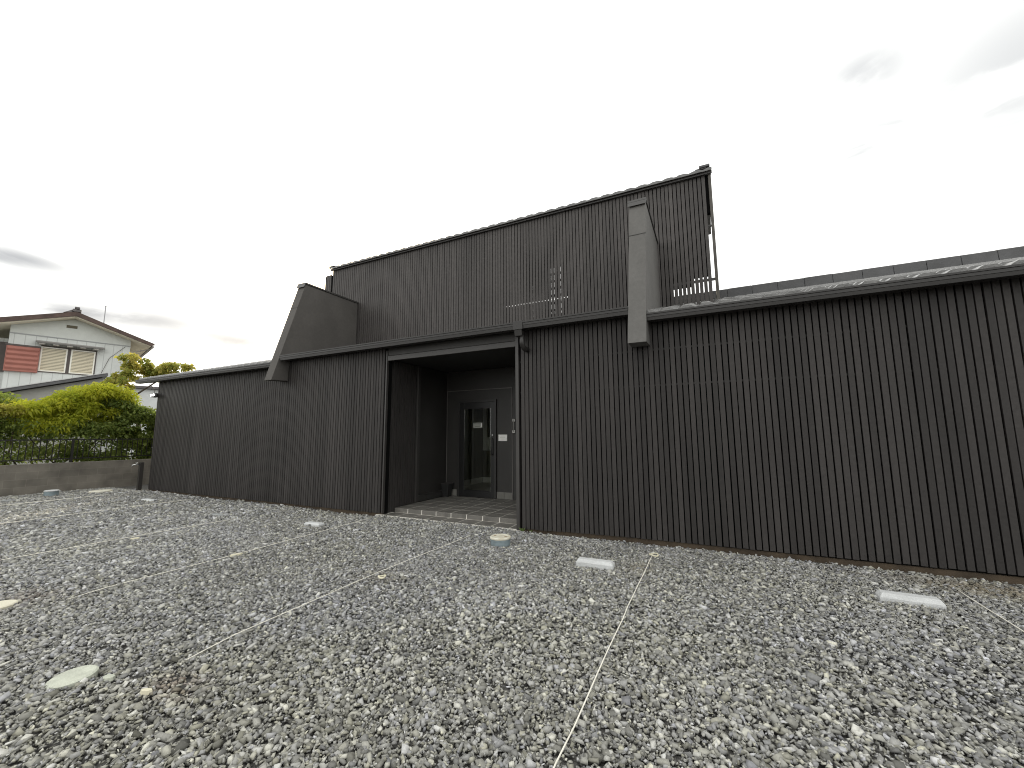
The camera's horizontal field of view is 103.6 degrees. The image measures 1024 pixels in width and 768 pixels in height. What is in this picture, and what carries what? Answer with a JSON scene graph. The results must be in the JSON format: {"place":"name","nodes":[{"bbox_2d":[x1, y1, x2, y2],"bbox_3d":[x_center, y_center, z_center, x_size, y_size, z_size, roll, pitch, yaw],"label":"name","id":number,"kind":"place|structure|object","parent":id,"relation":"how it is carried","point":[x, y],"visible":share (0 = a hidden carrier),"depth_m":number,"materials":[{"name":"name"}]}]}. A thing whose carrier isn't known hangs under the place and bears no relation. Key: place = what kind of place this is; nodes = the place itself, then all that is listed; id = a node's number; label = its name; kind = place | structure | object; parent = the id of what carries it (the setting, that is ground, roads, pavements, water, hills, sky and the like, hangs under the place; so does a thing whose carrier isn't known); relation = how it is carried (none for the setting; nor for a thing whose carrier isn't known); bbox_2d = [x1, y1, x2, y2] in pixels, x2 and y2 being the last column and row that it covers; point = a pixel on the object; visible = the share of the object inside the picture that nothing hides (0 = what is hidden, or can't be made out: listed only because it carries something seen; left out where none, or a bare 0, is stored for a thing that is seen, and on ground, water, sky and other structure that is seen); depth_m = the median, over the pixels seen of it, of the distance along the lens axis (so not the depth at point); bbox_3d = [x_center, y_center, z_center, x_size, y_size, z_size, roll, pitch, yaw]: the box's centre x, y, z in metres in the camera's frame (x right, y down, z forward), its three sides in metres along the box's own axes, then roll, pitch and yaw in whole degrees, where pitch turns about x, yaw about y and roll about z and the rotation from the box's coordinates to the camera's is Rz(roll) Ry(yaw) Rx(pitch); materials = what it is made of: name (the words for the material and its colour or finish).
{"place":"outdoors","nodes":[
{"label":"outdoors","id":0,"kind":"place"},
{"bbox_2d":[473,423,481,427],"bbox_3d":[-0.797,0.964,9.416,0.240,0.120,0.008,-4,-8,26],"label":"door sign","id":1,"kind":"object","parent":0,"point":[477,425],"visible":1,"depth_m":9.42,"materials":[{"name":"grey"}]},
{"bbox_2d":[0,484,1023,767],"bbox_3d":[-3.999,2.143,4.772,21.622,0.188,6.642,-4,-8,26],"label":"gravel","id":2,"kind":"structure","parent":0,"point":[248,527],"depth_m":2.86,"materials":[{"name":"grey gravel"}]},
{"bbox_2d":[0,600,17,610],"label":"drain lid","id":3,"kind":"object","parent":2,"relation":"on","point":[4,604],"visible":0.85,"depth_m":3.60,"materials":[{"name":"beige concrete"}]},
{"bbox_2d":[0,391,24,437],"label":"green shrub","id":4,"kind":"object","parent":2,"relation":"on","point":[4,397],"visible":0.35,"depth_m":11.69,"materials":[{"name":"green plant"}]},
{"bbox_2d":[0,403,29,464],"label":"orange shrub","id":5,"kind":"object","parent":2,"relation":"on","point":[5,410],"visible":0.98,"depth_m":10.90,"materials":[{"name":"green plant"}]},
{"bbox_2d":[0,495,101,505],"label":"parking cord","id":6,"kind":"object","parent":2,"relation":"on","point":[50,500],"visible":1,"depth_m":9.53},
{"bbox_2d":[43,489,59,495],"bbox_3d":[-12.082,2.874,10.568,0.290,0.188,0.290,-4,-8,26],"label":"inspection cap","id":7,"kind":"object","parent":2,"relation":"on","point":[50,492],"visible":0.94,"depth_m":10.49,"materials":[{"name":"plastic"}]},
{"bbox_2d":[0,416,140,464],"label":"green shrub","id":8,"kind":"object","parent":2,"relation":"on","point":[92,430],"visible":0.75,"depth_m":11.85,"materials":[{"name":"green plant"}]},
{"bbox_2d":[1,381,141,462],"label":"yellow shrub","id":9,"kind":"object","parent":2,"relation":"on","point":[76,403],"visible":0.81,"depth_m":12.06,"materials":[{"name":"green plant"}]},
{"bbox_2d":[45,665,98,690],"bbox_3d":[-2.740,1.844,2.512,0.232,0.062,0.231,-6,-6,25],"label":"drain lid","id":10,"kind":"object","parent":2,"relation":"on","point":[70,678],"visible":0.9,"depth_m":2.50,"materials":[{"name":"grey concrete"}]},
{"bbox_2d":[0,459,150,496],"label":"block wall","id":11,"kind":"structure","parent":2,"relation":"on","point":[22,479],"depth_m":11.57,"materials":[{"name":"concrete"}]},
{"bbox_2d":[0,438,152,461],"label":"railing","id":12,"kind":"object","parent":11,"relation":"on","point":[71,458],"visible":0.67,"depth_m":11.69,"materials":[{"name":"black metal"}]},
{"bbox_2d":[0,307,158,464],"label":"neighbour house","id":13,"kind":"structure","parent":2,"relation":"on","point":[43,355],"depth_m":19.56,"materials":[{"name":"white paint"}]},
{"bbox_2d":[0,342,7,371],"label":"brown window","id":14,"kind":"structure","parent":13,"relation":"in","point":[2,344],"depth_m":18.89,"materials":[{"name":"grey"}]},
{"bbox_2d":[38,345,96,374],"bbox_3d":[-21.904,-1.136,19.912,0.035,1.300,1.880,-7,-10,41],"label":"window","id":15,"kind":"structure","parent":13,"relation":"in","point":[53,359],"depth_m":19.86,"materials":[{"name":"grey"}]},
{"bbox_2d":[0,499,190,523],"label":"parking cord","id":16,"kind":"object","parent":2,"relation":"on","point":[88,512],"visible":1,"depth_m":7.93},
{"bbox_2d":[88,489,112,493],"bbox_3d":[-11.381,2.975,11.153,0.480,0.066,0.480,-4,-8,26],"label":"drain lid","id":17,"kind":"object","parent":2,"relation":"on","point":[100,491],"visible":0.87,"depth_m":11.10,"materials":[{"name":"beige concrete"}]},
{"bbox_2d":[103,674,115,681],"bbox_3d":[-2.498,1.821,2.494,0.069,0.022,0.052,0,-8,16],"label":"broken chip","id":18,"kind":"object","parent":2,"relation":"on","point":[110,677],"visible":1,"depth_m":2.49,"materials":[{"name":"grey stone"}]},
{"bbox_2d":[0,518,235,560],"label":"parking cord","id":19,"kind":"object","parent":2,"relation":"on","point":[111,540],"visible":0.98,"depth_m":5.80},
{"bbox_2d":[91,398,155,460],"bbox_3d":[-12.675,1.901,13.912,1.706,2.920,2.980,-4,-8,26],"label":"green shrub","id":20,"kind":"object","parent":2,"relation":"on","point":[134,413],"visible":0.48,"depth_m":13.39,"materials":[{"name":"green plant"}]},
{"bbox_2d":[132,462,143,490],"bbox_3d":[-10.614,2.635,11.384,0.120,0.830,0.252,-4,-8,26],"label":"standpipe","id":21,"kind":"object","parent":2,"relation":"on","point":[140,475],"visible":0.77,"depth_m":11.43,"materials":[{"name":"grey metal"}]},
{"bbox_2d":[92,352,195,458],"bbox_3d":[-14.144,1.268,15.509,1.366,4.776,2.991,-4,-8,26],"label":"young tree","id":22,"kind":"object","parent":2,"relation":"on","point":[130,367],"visible":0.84,"depth_m":15.26,"materials":[{"name":"green plant"}]},
{"bbox_2d":[140,688,151,694],"bbox_3d":[-2.132,1.795,2.352,0.073,0.022,0.036,1,-9,1],"label":"peg plate","id":23,"kind":"object","parent":2,"relation":"on","point":[145,691],"visible":1,"depth_m":2.34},
{"bbox_2d":[141,498,156,501],"bbox_3d":[-8.614,2.777,9.562,0.440,0.095,0.140,-4,-8,24],"label":"wheel stop","id":24,"kind":"object","parent":2,"relation":"on","point":[147,499],"visible":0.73,"depth_m":9.49,"materials":[{"name":"concrete"}]},
{"bbox_2d":[56,517,371,602],"bbox_3d":[-3.349,2.216,5.494,0.051,0.047,3.992,-4,-8,24],"label":"parking cord","id":25,"kind":"object","parent":2,"relation":"on","point":[211,560],"visible":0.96,"depth_m":4.76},
{"bbox_2d":[304,521,324,527],"bbox_3d":[-3.362,2.400,6.851,0.340,0.095,0.130,-3,-8,23],"label":"wheel stop","id":26,"kind":"object","parent":2,"relation":"on","point":[318,524],"visible":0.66,"depth_m":6.80,"materials":[{"name":"concrete"}]},
{"bbox_2d":[181,535,470,662],"bbox_3d":[-1.445,2.052,4.322,0.063,0.044,3.730,-4,-8,26],"label":"parking cord","id":27,"kind":"object","parent":2,"relation":"on","point":[310,601],"visible":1,"depth_m":3.50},
{"bbox_2d":[490,534,510,546],"bbox_3d":[-0.161,2.185,5.586,0.292,0.154,0.292,-4,-8,26],"label":"inspection cap","id":28,"kind":"object","parent":2,"relation":"on","point":[500,540],"visible":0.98,"depth_m":5.49,"materials":[{"name":"grey plastic"}]},
{"bbox_2d":[135,164,1023,584],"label":"slatted building","id":29,"kind":"structure","parent":2,"relation":"on","point":[631,384],"depth_m":6.11,"materials":[{"name":"paint"}]},
{"bbox_2d":[149,384,157,397],"bbox_3d":[-10.448,0.185,11.773,0.567,0.406,0.178,-6,-9,39],"label":"floodlight","id":30,"kind":"object","parent":29,"relation":"attached to","point":[154,395],"visible":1,"depth_m":11.62,"materials":[{"name":"grey"}]},
{"bbox_2d":[441,482,453,496],"bbox_3d":[-1.521,2.476,9.446,0.224,0.303,0.214,-4,-8,26],"label":"waste bin","id":31,"kind":"object","parent":29,"relation":"on","point":[446,487],"visible":1,"depth_m":9.38,"materials":[{"name":"black"}]},
{"bbox_2d":[457,399,496,498],"bbox_3d":[-0.835,1.487,9.346,1.040,2.234,0.096,-4,-8,26],"label":"door","id":32,"kind":"structure","parent":29,"relation":"in","point":[490,403],"depth_m":9.40,"materials":[{"name":"black metal"}]},
{"bbox_2d":[498,435,506,440],"bbox_3d":[-0.208,1.217,9.115,0.220,0.145,0.014,-4,-8,26],"label":"notice plate","id":33,"kind":"object","parent":29,"relation":"attached to","point":[502,437],"visible":1,"depth_m":9.11,"materials":[{"name":"white plastic"}]},
{"bbox_2d":[576,557,614,570],"bbox_3d":[0.954,2.075,4.615,0.420,0.125,0.120,-4,-8,24],"label":"wheel stop","id":34,"kind":"object","parent":2,"relation":"on","point":[594,563],"visible":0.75,"depth_m":4.58,"materials":[{"name":"concrete"}]},
{"bbox_2d":[553,553,653,767],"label":"parking cord","id":35,"kind":"object","parent":2,"relation":"on","point":[596,675],"visible":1,"depth_m":2.39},
{"bbox_2d":[875,590,946,610],"bbox_3d":[3.497,1.920,3.543,0.430,0.130,0.130,-4,-8,27],"label":"wheel stop","id":36,"kind":"object","parent":2,"relation":"on","point":[909,598],"visible":0.66,"depth_m":3.51,"materials":[{"name":"concrete"}]},
{"bbox_2d":[954,587,1023,631],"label":"parking cord","id":37,"kind":"object","parent":2,"relation":"on","point":[989,610],"visible":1,"depth_m":3.33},
{"bbox_2d":[0,0,1023,386],"label":"sky","id":38,"kind":"structure","parent":0,"point":[178,168],"materials":[{"name":"white"}]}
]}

